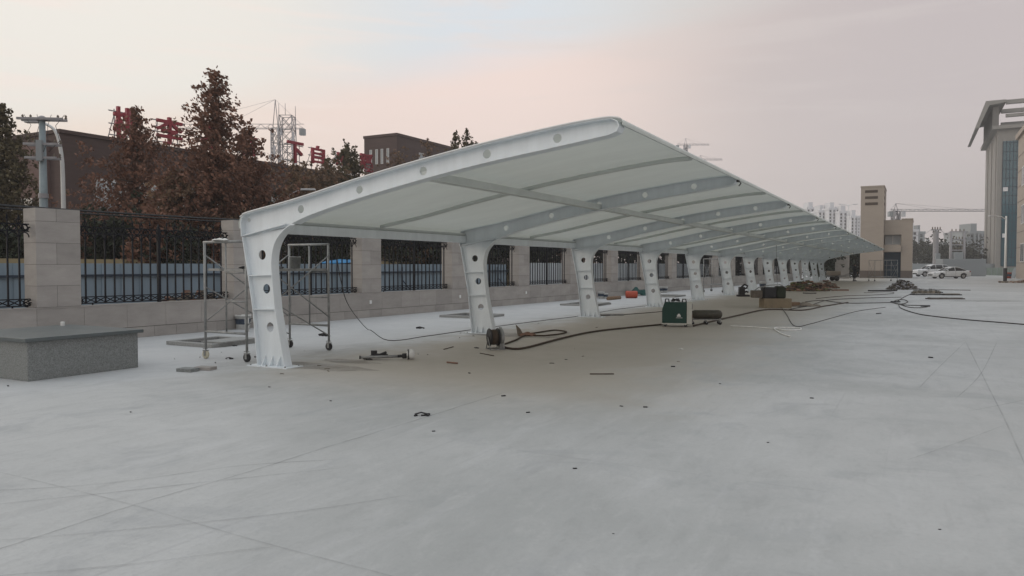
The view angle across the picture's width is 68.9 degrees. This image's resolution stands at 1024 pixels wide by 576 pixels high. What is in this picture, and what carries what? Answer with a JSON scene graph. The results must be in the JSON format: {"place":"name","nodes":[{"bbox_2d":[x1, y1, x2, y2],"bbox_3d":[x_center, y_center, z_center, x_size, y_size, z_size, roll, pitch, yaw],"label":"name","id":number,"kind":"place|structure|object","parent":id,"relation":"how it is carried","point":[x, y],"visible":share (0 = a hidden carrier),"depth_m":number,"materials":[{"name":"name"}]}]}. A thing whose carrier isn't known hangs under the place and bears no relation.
{"place":"outdoors","nodes":[
{"label":"outdoors","id":0,"kind":"place"},
{"bbox_2d":[0,205,235,219],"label":"overhead wire","id":1,"kind":"object","parent":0,"point":[122,213],"visible":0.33,"depth_m":17.32,"materials":[{"name":"rubber"}]},
{"bbox_2d":[161,290,222,301],"bbox_3d":[-9.272,0.508,21.965,1.938,0.914,4.521,1,2,29],"label":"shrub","id":2,"kind":"object","parent":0,"point":[188,291],"visible":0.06,"depth_m":21.56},
{"bbox_2d":[289,256,300,268],"bbox_3d":[-3.962,-0.465,13.642,0.208,0.220,0.203,1,2,29],"label":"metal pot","id":3,"kind":"object","parent":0,"point":[295,261],"visible":1,"depth_m":13.56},
{"bbox_2d":[0,267,1023,575],"bbox_3d":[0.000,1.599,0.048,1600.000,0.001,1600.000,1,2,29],"label":"ground","id":4,"kind":"structure","parent":0,"point":[890,449],"depth_m":6.54,"materials":[{"name":"concrete"}]},
{"bbox_2d":[0,324,143,381],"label":"stone plinth box","id":5,"kind":"object","parent":4,"relation":"on","point":[28,354],"visible":1,"depth_m":10.86,"materials":[{"name":"grey stone"}]},
{"bbox_2d":[166,336,254,347],"bbox_3d":[-6.073,1.089,15.348,1.407,0.103,1.300,1,2,29],"label":"manhole frame","id":6,"kind":"object","parent":4,"relation":"on","point":[217,341],"visible":0.84,"depth_m":15.01,"materials":[{"name":"stone"}]},
{"bbox_2d":[178,100,305,161],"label":"tower crane","id":7,"kind":"object","parent":4,"relation":"on","point":[302,131],"visible":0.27,"depth_m":168.80,"materials":[{"name":"metal"}]},
{"bbox_2d":[235,314,250,329],"bbox_3d":[-6.779,0.856,18.827,0.407,0.360,0.397,1,2,29],"label":"paint bucket","id":8,"kind":"object","parent":4,"relation":"on","point":[240,321],"visible":0.78,"depth_m":18.67,"materials":[{"name":"white plastic"}]},
{"bbox_2d":[202,240,331,361],"bbox_3d":[-4.364,0.186,13.447,1.150,2.020,2.024,1,2,29],"label":"tube scaffold","id":9,"kind":"object","parent":4,"relation":"on","point":[246,355],"visible":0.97,"depth_m":13.08,"materials":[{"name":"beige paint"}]},
{"bbox_2d":[359,349,414,358],"bbox_3d":[-2.128,1.133,12.750,0.930,0.180,0.239,0,2,-5],"label":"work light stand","id":10,"kind":"object","parent":4,"relation":"on","point":[410,354],"visible":1,"depth_m":12.70,"materials":[{"name":"metal"}]},
{"bbox_2d":[0,207,801,336],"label":"boundary wall","id":11,"kind":"structure","parent":4,"relation":"on","point":[52,263],"depth_m":18.93,"materials":[{"name":"stone"}]},
{"bbox_2d":[0,213,31,308],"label":"iron fence panel","id":12,"kind":"object","parent":11,"relation":"on","point":[18,234],"visible":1,"depth_m":14.63,"materials":[{"name":"metal"}]},
{"bbox_2d":[80,217,228,304],"bbox_3d":[-8.156,-0.607,17.202,0.072,1.858,3.822,1,2,31],"label":"iron fence panel","id":13,"kind":"object","parent":11,"relation":"on","point":[158,235],"visible":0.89,"depth_m":17.04,"materials":[{"name":"metal"}]},
{"bbox_2d":[262,235,356,294],"bbox_3d":[-5.734,-0.726,21.170,0.072,1.858,3.822,1,2,31],"label":"iron fence panel","id":14,"kind":"object","parent":11,"relation":"on","point":[310,241],"visible":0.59,"depth_m":21.53,"materials":[{"name":"metal"}]},
{"bbox_2d":[381,239,447,291],"bbox_3d":[-3.312,-0.845,25.137,0.072,1.858,3.822,1,2,31],"label":"iron fence panel","id":15,"kind":"object","parent":11,"relation":"on","point":[413,245],"visible":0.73,"depth_m":25.11,"materials":[{"name":"metal"}]},
{"bbox_2d":[466,245,514,287],"bbox_3d":[-0.890,-0.964,29.105,0.072,1.858,3.822,1,2,31],"label":"iron fence panel","id":16,"kind":"object","parent":11,"relation":"on","point":[489,265],"visible":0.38,"depth_m":29.68,"materials":[{"name":"metal"}]},
{"bbox_2d":[530,246,566,284],"bbox_3d":[1.532,-1.083,33.073,0.072,1.858,3.822,1,2,31],"label":"iron fence panel","id":17,"kind":"object","parent":11,"relation":"on","point":[557,250],"visible":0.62,"depth_m":33.07,"materials":[{"name":"metal"}]},
{"bbox_2d":[582,250,607,281],"bbox_3d":[3.954,-1.202,37.041,0.072,1.858,3.822,1,2,31],"label":"iron fence panel","id":18,"kind":"object","parent":11,"relation":"on","point":[602,278],"visible":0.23,"depth_m":37.93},
{"bbox_2d":[618,251,640,280],"bbox_3d":[6.376,-1.321,41.008,0.072,1.858,3.822,1,2,31],"label":"iron fence panel","id":19,"kind":"object","parent":11,"relation":"on","point":[627,267],"visible":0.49,"depth_m":41.01,"materials":[{"name":"metal"}]},
{"bbox_2d":[650,253,668,279],"bbox_3d":[8.798,-1.440,44.976,0.072,1.858,3.822,1,2,31],"label":"iron fence panel","id":20,"kind":"object","parent":11,"relation":"on","point":[659,270],"visible":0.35,"depth_m":45.56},
{"bbox_2d":[677,254,688,277],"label":"iron fence panel","id":21,"kind":"object","parent":11,"relation":"on","point":[685,271],"visible":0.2,"depth_m":49.14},
{"bbox_2d":[701,255,711,276],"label":"iron fence panel","id":22,"kind":"object","parent":11,"relation":"on","point":[705,257],"visible":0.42,"depth_m":53.26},
{"bbox_2d":[735,257,744,275],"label":"iron fence panel","id":23,"kind":"object","parent":11,"relation":"on","point":[738,266],"visible":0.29,"depth_m":61.01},
{"bbox_2d":[363,133,508,261],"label":"brick block","id":24,"kind":"structure","parent":4,"relation":"on","point":[379,147],"depth_m":101.21,"materials":[{"name":"brown brick"}]},
{"bbox_2d":[439,312,503,317],"bbox_3d":[-1.247,0.861,23.393,1.500,0.075,1.450,1,2,29],"label":"manhole frame","id":25,"kind":"object","parent":4,"relation":"on","point":[461,315],"visible":0.68,"depth_m":23.18,"materials":[{"name":"stone"}]},
{"bbox_2d":[337,259,646,340],"bbox_3d":[0.084,0.066,22.447,2.711,1.721,18.659,1,2,29],"label":"thin cable","id":26,"kind":"object","parent":4,"relation":"on","point":[442,333],"visible":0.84,"depth_m":17.16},
{"bbox_2d":[485,327,505,349],"bbox_3d":[-0.317,0.960,14.267,0.318,0.423,0.340,-1,2,-20],"label":"cable reel","id":27,"kind":"object","parent":4,"relation":"on","point":[496,336],"visible":1,"depth_m":14.17,"materials":[{"name":"rubber"}]},
{"bbox_2d":[505,329,566,344],"bbox_3d":[0.426,1.080,16.700,0.681,0.031,3.452,1,2,29],"label":"coiled hose","id":28,"kind":"object","parent":4,"relation":"on","point":[564,331],"visible":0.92,"depth_m":17.03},
{"bbox_2d":[239,116,883,368],"bbox_3d":[17.231,-1.448,44.993,6.560,3.397,78.720,1,2,29],"label":"carport","id":29,"kind":"object","parent":4,"relation":"on","point":[587,189],"visible":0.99,"depth_m":14.90,"materials":[{"name":"white paint"}]},
{"bbox_2d":[505,324,663,349],"bbox_3d":[1.833,1.061,17.267,0.637,0.038,7.184,1,2,34],"label":"thick cable","id":30,"kind":"object","parent":4,"relation":"on","point":[530,346],"visible":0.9,"depth_m":16.90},
{"bbox_2d":[662,298,692,326],"bbox_3d":[4.350,0.645,19.643,0.790,0.732,0.400,0,2,14],"label":"welding machine","id":31,"kind":"object","parent":4,"relation":"on","point":[677,313],"visible":1,"depth_m":19.46,"materials":[{"name":"green metal"}]},
{"bbox_2d":[692,310,721,324],"bbox_3d":[5.221,0.784,20.371,1.005,0.410,0.286,0,2,6],"label":"gas cylinder cart","id":32,"kind":"object","parent":4,"relation":"on","point":[705,315],"visible":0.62,"depth_m":20.26,"materials":[{"name":"metal"}]},
{"bbox_2d":[703,259,728,292],"bbox_3d":[12.466,-0.772,45.376,1.300,2.020,2.024,1,2,29],"label":"tube scaffold","id":33,"kind":"object","parent":4,"relation":"on","point":[711,284],"visible":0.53,"depth_m":44.77,"materials":[{"name":"metal"}]},
{"bbox_2d":[731,325,801,336],"bbox_3d":[6.687,1.037,18.283,1.442,0.028,3.008,0,2,-9],"label":"pale hose","id":34,"kind":"object","parent":4,"relation":"on","point":[774,328],"visible":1,"depth_m":18.96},
{"bbox_2d":[693,302,848,326],"bbox_3d":[9.258,0.797,26.055,1.205,0.042,15.784,1,2,39],"label":"thick cable","id":35,"kind":"object","parent":4,"relation":"on","point":[767,309],"visible":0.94,"depth_m":26.44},
{"bbox_2d":[759,298,791,307],"bbox_3d":[9.995,0.570,28.358,1.040,0.360,0.600,0,2,0],"label":"ochre carton","id":36,"kind":"object","parent":4,"relation":"on","point":[775,302],"visible":0.93,"depth_m":28.06,"materials":[{"name":"cardboard"}]},
{"bbox_2d":[750,284,786,297],"bbox_3d":[9.734,0.119,28.352,1.258,0.537,0.420,0,2,0],"label":"dark generator","id":37,"kind":"object","parent":36,"relation":"on","point":[773,292],"visible":0.99,"depth_m":28.17,"materials":[{"name":"metal"}]},
{"bbox_2d":[785,280,830,290],"bbox_3d":[18.625,-0.176,47.470,3.280,0.725,2.397,0,2,0],"label":"debris heap","id":38,"kind":"object","parent":4,"relation":"on","point":[801,286],"visible":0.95,"depth_m":46.86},
{"bbox_2d":[811,205,823,218],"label":"apartment block","id":39,"kind":"structure","parent":4,"relation":"on","point":[818,211],"depth_m":321.09,"materials":[{"name":"white concrete"}]},
{"bbox_2d":[822,202,837,223],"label":"apartment block","id":40,"kind":"structure","parent":4,"relation":"on","point":[829,209],"depth_m":315.62,"materials":[{"name":"white concrete"}]},
{"bbox_2d":[805,255,854,277],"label":"garden tree","id":41,"kind":"object","parent":4,"relation":"on","point":[829,262],"visible":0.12,"depth_m":90.91,"materials":[{"name":"green plant"}]},
{"bbox_2d":[809,253,859,277],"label":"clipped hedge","id":42,"kind":"object","parent":4,"relation":"on","point":[856,257],"visible":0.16,"depth_m":99.60,"materials":[{"name":"green plant"}]},
{"bbox_2d":[834,205,847,229],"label":"apartment block","id":43,"kind":"structure","parent":4,"relation":"on","point":[841,213],"depth_m":309.38,"materials":[{"name":"white concrete"}]},
{"bbox_2d":[835,255,849,277],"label":"garden gate wall","id":44,"kind":"structure","parent":4,"relation":"on","point":[845,269],"depth_m":93.31,"materials":[{"name":"stone"}]},
{"bbox_2d":[845,210,860,266],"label":"apartment block","id":45,"kind":"structure","parent":4,"relation":"on","point":[854,225],"depth_m":304.40,"materials":[{"name":"white concrete"}]},
{"bbox_2d":[859,185,913,277],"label":"gatehouse","id":46,"kind":"object","parent":4,"relation":"on","point":[893,239],"visible":1,"depth_m":96.52,"materials":[{"name":"beige tile"}]},
{"bbox_2d":[885,235,900,244],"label":"window","id":47,"kind":"structure","parent":46,"relation":"in","point":[891,239],"depth_m":97.54,"materials":[{"name":"grey glass"}]},
{"bbox_2d":[885,279,919,289],"bbox_3d":[26.188,-0.234,50.053,2.240,0.713,1.308,0,2,0],"label":"gravel heap","id":48,"kind":"object","parent":4,"relation":"on","point":[899,284],"visible":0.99,"depth_m":49.74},
{"bbox_2d":[912,231,939,263],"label":"tree","id":49,"kind":"object","parent":4,"relation":"on","point":[915,247],"visible":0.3,"depth_m":178.59,"materials":[{"name":"green plant"}]},
{"bbox_2d":[910,290,941,294],"bbox_3d":[22.643,0.258,40.742,1.700,0.240,0.360,0,2,0],"label":"plank stack","id":50,"kind":"object","parent":4,"relation":"on","point":[921,292],"visible":0.96,"depth_m":40.59,"materials":[{"name":"wood"}]},
{"bbox_2d":[913,264,947,276],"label":"parked car","id":51,"kind":"object","parent":4,"relation":"on","point":[924,270],"visible":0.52,"depth_m":108.01,"materials":[{"name":"white paint"}]},
{"bbox_2d":[917,242,948,263],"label":"tree","id":52,"kind":"object","parent":4,"relation":"on","point":[928,255],"visible":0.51,"depth_m":159.16,"materials":[{"name":"green plant"}]},
{"bbox_2d":[914,241,954,263],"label":"tree","id":53,"kind":"object","parent":4,"relation":"on","point":[926,246],"visible":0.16,"depth_m":174.79,"materials":[{"name":"green plant"}]},
{"bbox_2d":[887,203,984,219],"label":"tower crane","id":54,"kind":"object","parent":4,"relation":"on","point":[894,213],"visible":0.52,"depth_m":209.38,"materials":[{"name":"metal"}]},
{"bbox_2d":[931,227,941,263],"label":"power pole","id":55,"kind":"object","parent":4,"relation":"on","point":[936,254],"visible":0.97,"depth_m":121.56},
{"bbox_2d":[927,267,970,278],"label":"parked car","id":56,"kind":"object","parent":4,"relation":"on","point":[954,272],"visible":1,"depth_m":91.42,"materials":[{"name":"white paint"}]},
{"bbox_2d":[949,229,967,258],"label":"building","id":57,"kind":"structure","parent":4,"relation":"on","point":[957,255],"depth_m":127.67,"materials":[{"name":"concrete"}]},
{"bbox_2d":[898,304,1023,324],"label":"black cable","id":58,"kind":"object","parent":4,"relation":"on","point":[962,319],"visible":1,"depth_m":22.00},
{"bbox_2d":[943,234,983,251],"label":"tree","id":59,"kind":"object","parent":4,"relation":"on","point":[967,245],"visible":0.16,"depth_m":198.48,"materials":[{"name":"green plant"}]},
{"bbox_2d":[940,234,987,258],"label":"tree","id":60,"kind":"object","parent":4,"relation":"on","point":[968,255],"visible":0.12,"depth_m":163.42,"materials":[{"name":"green plant"}]},
{"bbox_2d":[956,237,987,262],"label":"tree","id":61,"kind":"object","parent":4,"relation":"on","point":[981,254],"visible":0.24,"depth_m":169.12,"materials":[{"name":"green plant"}]},
{"bbox_2d":[968,98,1023,267],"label":"office tower","id":62,"kind":"structure","parent":4,"relation":"on","point":[999,146],"depth_m":149.21,"materials":[{"name":"grey stone"}]},
{"bbox_2d":[988,215,1006,280],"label":"street lamp","id":63,"kind":"object","parent":4,"relation":"on","point":[1005,265],"visible":0.89,"depth_m":75.83,"materials":[{"name":"metal"}]},
{"bbox_2d":[986,267,1013,275],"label":"hoarding","id":64,"kind":"object","parent":4,"relation":"on","point":[995,271],"visible":0.29,"depth_m":121.49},
{"bbox_2d":[0,0,1023,266],"label":"sky","id":65,"kind":"structure","parent":0,"point":[818,102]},
{"bbox_2d":[825,271,852,280],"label":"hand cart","id":66,"kind":"object","parent":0,"point":[834,275],"visible":0.99,"depth_m":76.81,"materials":[{"name":"beige metal"}]},
{"bbox_2d":[936,259,985,275],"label":"wall","id":67,"kind":"structure","parent":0,"point":[976,267],"depth_m":111.95,"materials":[{"name":"concrete"}]},
{"bbox_2d":[943,224,983,258],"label":"office building","id":68,"kind":"structure","parent":0,"point":[971,229],"depth_m":229.95,"materials":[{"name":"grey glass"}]},
{"bbox_2d":[1015,125,1023,278],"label":"stone building","id":69,"kind":"structure","parent":0,"point":[1020,232],"depth_m":91.53,"materials":[{"name":"stone"}]},
{"label":"soil","id":70,"kind":"structure","parent":0,"visible":0},
{"bbox_2d":[0,221,23,258],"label":"garden tree","id":71,"kind":"object","parent":70,"relation":"on","point":[12,245],"visible":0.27,"depth_m":26.71,"materials":[{"name":"green plant"}]},
{"bbox_2d":[0,103,68,235],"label":"broadleaf tree","id":72,"kind":"object","parent":70,"relation":"on","point":[11,148],"visible":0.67,"depth_m":35.76,"materials":[{"name":"brown plant"}]},
{"bbox_2d":[16,114,67,206],"bbox_3d":[-20.635,-3.525,32.869,1.945,8.276,0.600,0,2,-6],"label":"utility pole","id":73,"kind":"object","parent":70,"relation":"on","point":[40,154],"visible":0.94,"depth_m":32.73,"materials":[{"name":"metal"}]},
{"bbox_2d":[24,121,65,208],"bbox_3d":[-21.136,-3.493,33.910,1.759,8.150,0.280,0,2,0],"label":"street lamp","id":74,"kind":"object","parent":70,"relation":"on","point":[63,189],"visible":0.52,"depth_m":33.79,"materials":[{"name":"metal"}]},
{"bbox_2d":[49,175,120,244],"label":"broadleaf tree","id":75,"kind":"object","parent":70,"relation":"on","point":[95,188],"visible":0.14,"depth_m":43.64,"materials":[{"name":"brown plant"}]},
{"bbox_2d":[80,215,101,258],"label":"garden tree","id":76,"kind":"object","parent":70,"relation":"on","point":[82,241],"visible":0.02,"depth_m":30.20,"materials":[{"name":"green plant"}]},
{"bbox_2d":[77,206,137,258],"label":"garden tree","id":77,"kind":"object","parent":70,"relation":"on","point":[109,248],"visible":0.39,"depth_m":30.53,"materials":[{"name":"green plant"}]},
{"bbox_2d":[87,204,145,257],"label":"garden tree","id":78,"kind":"object","parent":70,"relation":"on","point":[133,209],"visible":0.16,"depth_m":31.24,"materials":[{"name":"brown plant"}]},
{"bbox_2d":[72,105,192,235],"bbox_3d":[-19.054,-4.265,36.797,6.754,9.527,6.200,1,2,22],"label":"poplar tree","id":79,"kind":"object","parent":70,"relation":"on","point":[138,140],"visible":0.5,"depth_m":36.35,"materials":[{"name":"brown plant"}]},
{"bbox_2d":[114,203,187,263],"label":"garden tree","id":80,"kind":"object","parent":70,"relation":"on","point":[148,210],"visible":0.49,"depth_m":29.68,"materials":[{"name":"brown plant"}]},
{"bbox_2d":[122,190,221,263],"bbox_3d":[-14.082,-1.607,31.018,3.750,4.567,4.298,0,2,5],"label":"garden tree","id":81,"kind":"object","parent":70,"relation":"on","point":[187,247],"visible":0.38,"depth_m":30.29,"materials":[{"name":"brown plant"}]},
{"bbox_2d":[128,168,220,258],"bbox_3d":[-14.673,-2.342,32.742,4.043,5.934,4.300,-1,2,-27],"label":"poplar tree","id":82,"kind":"object","parent":70,"relation":"on","point":[188,186],"visible":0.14,"depth_m":32.51,"materials":[{"name":"brown plant"}]},
{"bbox_2d":[3,129,383,260],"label":"brick building","id":83,"kind":"structure","parent":70,"relation":"on","point":[70,148],"depth_m":51.11,"materials":[{"name":"brown brick"}]},
{"bbox_2d":[94,179,127,211],"bbox_3d":[-28.461,-6.443,53.021,0.085,2.500,2.563,1,2,29],"label":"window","id":84,"kind":"structure","parent":83,"relation":"in","point":[106,182],"depth_m":52.66,"materials":[{"name":"grey glass"}]},
{"bbox_2d":[108,106,132,138],"bbox_3d":[-29.088,-11.910,55.485,1.446,2.816,2.380,1,2,29],"label":"rooftop character","id":85,"kind":"object","parent":83,"relation":"on","point":[118,113],"visible":0.41,"depth_m":54.70,"materials":[{"name":"red metal"}]},
{"bbox_2d":[150,117,183,146],"bbox_3d":[-27.328,-11.970,58.721,1.446,2.742,2.961,1,2,29],"label":"rooftop character","id":86,"kind":"object","parent":83,"relation":"on","point":[169,123],"visible":0.73,"depth_m":58.28,"materials":[{"name":"red metal"}]},
{"bbox_2d":[283,140,303,165],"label":"rooftop character","id":87,"kind":"object","parent":83,"relation":"on","point":[296,150],"visible":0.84,"depth_m":70.09,"materials":[{"name":"red metal"}]},
{"bbox_2d":[307,146,324,168],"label":"rooftop character","id":88,"kind":"object","parent":83,"relation":"on","point":[314,156],"visible":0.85,"depth_m":72.66,"materials":[{"name":"red metal"}]},
{"bbox_2d":[359,153,372,173],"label":"rooftop character","id":89,"kind":"object","parent":83,"relation":"on","point":[367,159],"visible":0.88,"depth_m":79.20,"materials":[{"name":"red metal"}]},
{"bbox_2d":[155,194,236,263],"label":"garden tree","id":90,"kind":"object","parent":70,"relation":"on","point":[216,224],"visible":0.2,"depth_m":32.31,"materials":[{"name":"brown plant"}]},
{"bbox_2d":[98,65,308,263],"bbox_3d":[-13.327,-4.703,34.153,6.384,10.567,8.545,1,2,33],"label":"poplar tree","id":91,"kind":"object","parent":70,"relation":"on","point":[208,165],"visible":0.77,"depth_m":33.15,"materials":[{"name":"brown plant"}]},
{"bbox_2d":[197,194,294,257],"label":"garden tree","id":92,"kind":"object","parent":70,"relation":"on","point":[224,214],"visible":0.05,"depth_m":33.32,"materials":[{"name":"brown plant"}]},
{"bbox_2d":[0,258,508,284],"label":"tan wall","id":93,"kind":"structure","parent":70,"relation":"on","point":[2,260],"depth_m":28.71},
{"bbox_2d":[217,118,299,258],"bbox_3d":[-12.880,-3.798,35.915,5.107,8.648,4.579,0,2,3],"label":"poplar tree","id":94,"kind":"object","parent":70,"relation":"on","point":[260,169],"visible":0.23,"depth_m":35.72,"materials":[{"name":"brown plant"}]},
{"bbox_2d":[269,103,296,164],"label":"lattice mast","id":95,"kind":"object","parent":70,"relation":"on","point":[292,136],"visible":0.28,"depth_m":110.38,"materials":[{"name":"metal"}]},
{"bbox_2d":[241,191,336,263],"bbox_3d":[-10.517,-2.034,35.756,4.608,5.131,5.188,0,2,-14],"label":"garden tree","id":96,"kind":"object","parent":70,"relation":"on","point":[306,252],"visible":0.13,"depth_m":35.40,"materials":[{"name":"brown plant"}]},
{"bbox_2d":[255,160,329,259],"bbox_3d":[-14.675,-4.309,51.790,6.362,8.718,7.660,-1,2,-20],"label":"broadleaf tree","id":97,"kind":"object","parent":70,"relation":"on","point":[295,179],"visible":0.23,"depth_m":51.25,"materials":[{"name":"brown plant"}]},
{"bbox_2d":[284,158,351,259],"bbox_3d":[-14.559,-5.180,58.144,6.638,10.078,7.338,0,2,-13],"label":"broadleaf tree","id":98,"kind":"object","parent":70,"relation":"on","point":[323,169],"visible":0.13,"depth_m":57.53,"materials":[{"name":"brown plant"}]},
{"bbox_2d":[290,236,350,263],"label":"garden tree","id":99,"kind":"object","parent":70,"relation":"on","point":[334,253],"visible":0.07,"depth_m":37.67,"materials":[{"name":"brown plant"}]},
{"bbox_2d":[329,138,358,258],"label":"columnar tree","id":100,"kind":"object","parent":70,"relation":"on","point":[346,153],"visible":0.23,"depth_m":61.45,"materials":[{"name":"green plant"}]},
{"bbox_2d":[343,145,365,253],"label":"columnar tree","id":101,"kind":"object","parent":70,"relation":"on","point":[356,171],"visible":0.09,"depth_m":62.66,"materials":[{"name":"green plant"}]},
{"bbox_2d":[0,263,764,308],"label":"sheet hoarding","id":102,"kind":"object","parent":70,"relation":"on","point":[13,283],"visible":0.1,"depth_m":22.96,"materials":[{"name":"metal"}]},
{"bbox_2d":[377,146,413,170],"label":"broadleaf tree","id":103,"kind":"object","parent":70,"relation":"on","point":[398,158],"visible":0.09,"depth_m":79.67,"materials":[{"name":"green plant"}]},
{"bbox_2d":[381,239,422,263],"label":"garden tree","id":104,"kind":"object","parent":70,"relation":"on","point":[391,254],"visible":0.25,"depth_m":43.56,"materials":[{"name":"green plant"}]},
{"bbox_2d":[382,240,441,263],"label":"garden tree","id":105,"kind":"object","parent":70,"relation":"on","point":[427,256],"visible":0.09,"depth_m":44.80,"materials":[{"name":"brown plant"}]},
{"bbox_2d":[412,138,439,158],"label":"broadleaf tree","id":106,"kind":"object","parent":70,"relation":"on","point":[428,153],"visible":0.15,"depth_m":87.51,"materials":[{"name":"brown plant"}]},
{"bbox_2d":[407,240,473,263],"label":"garden tree","id":107,"kind":"object","parent":70,"relation":"on","point":[438,255],"visible":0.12,"depth_m":44.95,"materials":[{"name":"brown plant"}]},
{"bbox_2d":[444,130,460,151],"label":"columnar tree","id":108,"kind":"object","parent":70,"relation":"on","point":[455,138],"visible":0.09,"depth_m":77.66,"materials":[{"name":"green plant"}]},
{"bbox_2d":[456,128,473,244],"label":"columnar tree","id":109,"kind":"object","parent":70,"relation":"on","point":[465,143],"visible":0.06,"depth_m":77.48,"materials":[{"name":"green plant"}]},
{"bbox_2d":[475,245,545,273],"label":"garden tree","id":110,"kind":"object","parent":70,"relation":"on","point":[504,256],"visible":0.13,"depth_m":51.52,"materials":[{"name":"green plant"}]},
{"bbox_2d":[531,247,561,262],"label":"garden tree","id":111,"kind":"object","parent":70,"relation":"on","point":[559,259],"visible":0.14,"depth_m":54.44,"materials":[{"name":"green plant"}]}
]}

